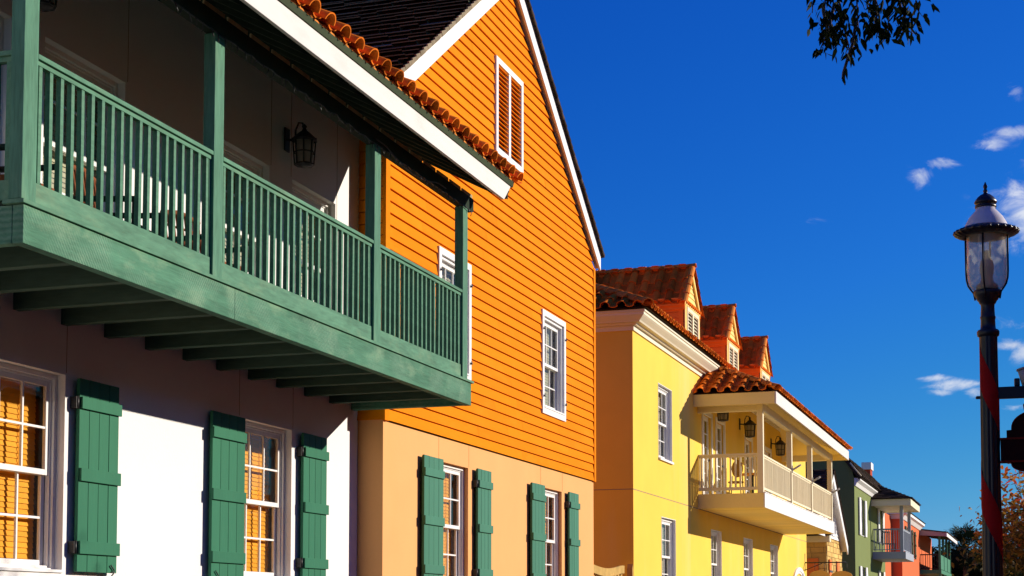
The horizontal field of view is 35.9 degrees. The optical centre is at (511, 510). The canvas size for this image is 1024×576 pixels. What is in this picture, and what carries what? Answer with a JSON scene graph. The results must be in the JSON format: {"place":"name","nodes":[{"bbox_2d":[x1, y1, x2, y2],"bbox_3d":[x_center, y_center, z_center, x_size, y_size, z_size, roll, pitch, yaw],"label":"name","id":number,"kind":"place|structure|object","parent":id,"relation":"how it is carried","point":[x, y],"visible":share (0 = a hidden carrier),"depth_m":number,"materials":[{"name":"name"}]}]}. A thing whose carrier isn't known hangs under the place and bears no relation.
{"place":"outdoors","nodes":[
{"label":"outdoors","id":0,"kind":"place"},
{"bbox_2d":[0,0,523,575],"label":"house","id":1,"kind":"structure","parent":0,"point":[168,406],"depth_m":15.68,"materials":[{"name":"white paint"}]},
{"bbox_2d":[0,16,3,174],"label":"window","id":2,"kind":"structure","parent":1,"relation":"in","point":[1,19],"depth_m":13.85,"materials":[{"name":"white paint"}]},
{"bbox_2d":[0,144,54,190],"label":"armchair","id":3,"kind":"object","parent":1,"relation":"on","point":[2,148],"visible":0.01,"depth_m":12.75,"materials":[{"name":"brown wicker"}]},
{"bbox_2d":[0,362,62,572],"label":"window","id":4,"kind":"structure","parent":1,"relation":"in","point":[18,384],"depth_m":14.27,"materials":[{"name":"white paint"}]},
{"bbox_2d":[39,0,56,11],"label":"wall lantern","id":5,"kind":"object","parent":1,"relation":"attached to","point":[47,6],"depth_m":13.88,"materials":[{"name":"black metal"}]},
{"bbox_2d":[42,42,117,211],"bbox_3d":[-4.148,-3.369,14.949,0.290,1.788,1.318,-1,-4,19],"label":"window","id":6,"kind":"structure","parent":1,"relation":"in","point":[53,54],"depth_m":15.13,"materials":[{"name":"white paint"}]},
{"bbox_2d":[73,165,160,235],"bbox_3d":[-3.557,-2.568,14.105,0.668,1.049,0.654,-1,-4,10],"label":"armchair","id":7,"kind":"object","parent":1,"relation":"on","point":[94,192],"visible":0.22,"depth_m":14.09,"materials":[{"name":"brown wicker"}]},
{"bbox_2d":[160,210,248,272],"bbox_3d":[-3.041,-2.473,15.534,0.668,1.049,0.654,-2,-4,30],"label":"armchair","id":8,"kind":"object","parent":1,"relation":"on","point":[199,237],"visible":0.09,"depth_m":15.63,"materials":[{"name":"brown wicker"}]},
{"bbox_2d":[223,145,262,278],"bbox_3d":[-3.174,-3.179,17.833,0.290,1.788,1.338,-1,-4,19],"label":"window","id":9,"kind":"structure","parent":1,"relation":"in","point":[228,153],"depth_m":18.16,"materials":[{"name":"white paint"}]},
{"bbox_2d":[244,421,285,575],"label":"window","id":10,"kind":"structure","parent":1,"relation":"in","point":[256,516],"depth_m":18.60,"materials":[{"name":"white paint"}]},
{"bbox_2d":[284,122,316,167],"bbox_3d":[-2.512,-4.363,18.859,0.393,0.560,0.299,-3,-5,41],"label":"wall lantern","id":11,"kind":"object","parent":1,"relation":"attached to","point":[304,137],"depth_m":18.81,"materials":[{"name":"black metal"}]},
{"bbox_2d":[292,184,329,306],"bbox_3d":[-2.573,-3.062,19.610,0.290,1.788,1.218,-1,-4,19],"label":"window","id":12,"kind":"structure","parent":1,"relation":"in","point":[297,192],"depth_m":19.79,"materials":[{"name":"white paint"}]},
{"bbox_2d":[165,0,472,215],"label":"string lights","id":13,"kind":"object","parent":1,"relation":"attached to","point":[390,152],"visible":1,"depth_m":16.19,"materials":[{"name":"black plastic"}]},
{"bbox_2d":[44,0,604,575],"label":"house","id":14,"kind":"structure","parent":0,"point":[496,476],"depth_m":25.00,"materials":[{"name":"orange paint"}]},
{"bbox_2d":[443,463,463,575],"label":"window","id":15,"kind":"structure","parent":14,"relation":"in","point":[450,470],"depth_m":23.48,"materials":[{"name":"white paint"}]},
{"bbox_2d":[436,246,471,379],"bbox_3d":[-0.933,-2.837,23.148,0.260,1.805,1.337,-1,-4,19],"label":"window","id":16,"kind":"structure","parent":14,"relation":"in","point":[446,260],"depth_m":23.54,"materials":[{"name":"white paint"}]},
{"bbox_2d":[545,489,557,575],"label":"window","id":17,"kind":"structure","parent":14,"relation":"in","point":[553,564],"depth_m":28.08,"materials":[{"name":"white paint"}]},
{"bbox_2d":[540,309,565,421],"bbox_3d":[0.639,-2.530,27.802,0.260,1.805,1.382,-1,-4,19],"label":"window","id":18,"kind":"structure","parent":14,"relation":"in","point":[551,322],"depth_m":28.15,"materials":[{"name":"white paint"}]},
{"bbox_2d":[594,564,632,575],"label":"picket gate","id":19,"kind":"structure","parent":14,"relation":"attached to","point":[613,571],"depth_m":31.78,"materials":[{"name":"brown wood"}]},
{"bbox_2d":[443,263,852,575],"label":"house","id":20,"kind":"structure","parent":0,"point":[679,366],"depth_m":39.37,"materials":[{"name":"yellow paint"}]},
{"bbox_2d":[658,385,668,459],"bbox_3d":[3.377,-2.000,36.477,0.190,1.686,1.364,-1,-4,19],"label":"window","id":21,"kind":"structure","parent":20,"relation":"in","point":[661,391],"depth_m":37.00,"materials":[{"name":"white paint"}]},
{"bbox_2d":[662,519,672,575],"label":"window","id":22,"kind":"structure","parent":20,"relation":"in","point":[665,522],"depth_m":37.10,"materials":[{"name":"white paint"}]},
{"bbox_2d":[702,413,712,493],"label":"door","id":23,"kind":"structure","parent":20,"relation":"in","point":[709,415],"depth_m":41.30,"materials":[{"name":"white paint"}]},
{"bbox_2d":[711,531,718,575],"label":"window","id":24,"kind":"structure","parent":20,"relation":"in","point":[713,534],"depth_m":42.39,"materials":[{"name":"white paint"}]},
{"bbox_2d":[715,417,725,493],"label":"door","id":25,"kind":"structure","parent":20,"relation":"in","point":[717,426],"depth_m":43.02,"materials":[{"name":"white paint"}]},
{"bbox_2d":[717,412,728,421],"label":"wall lantern","id":26,"kind":"object","parent":20,"relation":"attached to","point":[723,419],"depth_m":41.44,"materials":[{"name":"black metal"}]},
{"bbox_2d":[728,460,743,493],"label":"cafe chair","id":27,"kind":"object","parent":20,"relation":"on","point":[733,472],"visible":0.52,"depth_m":41.51,"materials":[{"name":"brown wood"}]},
{"bbox_2d":[744,539,749,575],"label":"window","id":28,"kind":"structure","parent":20,"relation":"in","point":[747,542],"depth_m":46.93,"materials":[{"name":"white paint"}]},
{"bbox_2d":[739,416,755,437],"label":"wall lantern","id":29,"kind":"object","parent":20,"relation":"attached to","point":[749,422],"depth_m":45.26,"materials":[{"name":"black metal"}]},
{"bbox_2d":[744,434,752,492],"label":"door","id":30,"kind":"structure","parent":20,"relation":"in","point":[746,442],"depth_m":47.05,"materials":[{"name":"white paint"}]},
{"bbox_2d":[741,473,756,492],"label":"cafe table","id":31,"kind":"object","parent":20,"relation":"on","point":[747,474],"visible":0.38,"depth_m":42.26,"materials":[{"name":"black metal"}]},
{"bbox_2d":[764,446,771,493],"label":"door","id":32,"kind":"structure","parent":20,"relation":"in","point":[767,449],"depth_m":50.04,"materials":[{"name":"white paint"}]},
{"bbox_2d":[770,546,775,575],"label":"window","id":33,"kind":"structure","parent":20,"relation":"in","point":[773,573],"depth_m":51.33,"materials":[{"name":"white paint"}]},
{"bbox_2d":[771,436,785,455],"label":"wall lantern","id":34,"kind":"object","parent":20,"relation":"attached to","point":[779,443],"depth_m":50.45,"materials":[{"name":"black metal"}]},
{"bbox_2d":[793,567,804,575],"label":"arched doorway","id":35,"kind":"structure","parent":20,"relation":"in","point":[798,570],"depth_m":55.52,"materials":[{"name":"white paint"}]},
{"bbox_2d":[805,562,851,575],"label":"hanging sign","id":36,"kind":"object","parent":20,"relation":"attached to","point":[825,573],"visible":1,"depth_m":56.93,"materials":[{"name":"beige wood"}]},
{"bbox_2d":[530,0,1023,556],"label":"sky","id":37,"kind":"structure","parent":0,"point":[709,134],"materials":[{"name":"blue"}]},
{"bbox_2d":[805,458,920,575],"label":"house","id":38,"kind":"structure","parent":0,"point":[868,501],"depth_m":73.98,"materials":[{"name":"green paint"}]},
{"bbox_2d":[882,531,895,551],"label":"chair","id":39,"kind":"object","parent":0,"point":[889,543],"visible":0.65,"depth_m":77.43,"materials":[{"name":"paint"}]},
{"bbox_2d":[861,462,925,575],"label":"house","id":40,"kind":"structure","parent":0,"point":[892,520],"depth_m":91.87,"materials":[{"name":"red paint"}]},
{"bbox_2d":[919,529,957,575],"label":"house","id":41,"kind":"structure","parent":0,"point":[926,557],"depth_m":108.09,"materials":[{"name":"orange paint"}]},
{"bbox_2d":[932,546,1023,575],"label":"shade tree","id":42,"kind":"object","parent":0,"point":[977,565],"visible":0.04,"depth_m":124.63,"materials":[{"name":"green plant"}]},
{"bbox_2d":[942,463,1023,575],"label":"maple tree","id":43,"kind":"object","parent":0,"point":[1013,541],"visible":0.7,"depth_m":31.44,"materials":[{"name":"orange plant"}]},
{"bbox_2d":[953,182,1019,575],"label":"street lamp","id":44,"kind":"object","parent":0,"point":[986,222],"visible":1,"depth_m":14.39,"materials":[{"name":"black metal"}]},
{"bbox_2d":[998,386,1023,471],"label":"hanging sign","id":45,"kind":"object","parent":44,"relation":"attached to","point":[1012,447],"visible":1,"depth_m":14.33,"materials":[{"name":"black metal"}]},
{"bbox_2d":[1014,367,1023,385],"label":"spotlight","id":46,"kind":"object","parent":45,"relation":"attached to","point":[1020,371],"visible":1,"depth_m":14.35,"materials":[{"name":"black paint"}]},
{"bbox_3d":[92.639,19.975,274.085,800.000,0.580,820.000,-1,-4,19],"label":"ground","id":47,"kind":"structure","parent":0,"visible":0},
{"bbox_2d":[806,469,849,575],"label":"cottage","id":48,"kind":"structure","parent":47,"relation":"on","point":[827,547],"depth_m":60.94,"materials":[{"name":"stone"}]},
{"bbox_2d":[832,507,835,536],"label":"window","id":49,"kind":"structure","parent":48,"relation":"in","point":[834,518],"depth_m":62.90,"materials":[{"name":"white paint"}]},
{"bbox_2d":[806,0,939,84],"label":"oak tree","id":50,"kind":"object","parent":47,"relation":"on","point":[871,30],"visible":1,"depth_m":10.01,"materials":[{"name":"green plant"}]},
{"bbox_2d":[932,543,978,560],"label":"shade tree","id":51,"kind":"object","parent":47,"relation":"on","point":[934,550],"visible":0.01,"depth_m":127.00,"materials":[{"name":"green plant"}]},
{"bbox_2d":[935,521,981,575],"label":"tree","id":52,"kind":"object","parent":47,"relation":"on","point":[968,535],"visible":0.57,"depth_m":119.71,"materials":[{"name":"green plant"}]},
{"bbox_2d":[932,551,1023,575],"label":"shade tree","id":53,"kind":"object","parent":47,"relation":"on","point":[955,570],"visible":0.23,"depth_m":121.86,"materials":[{"name":"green plant"}]}
]}

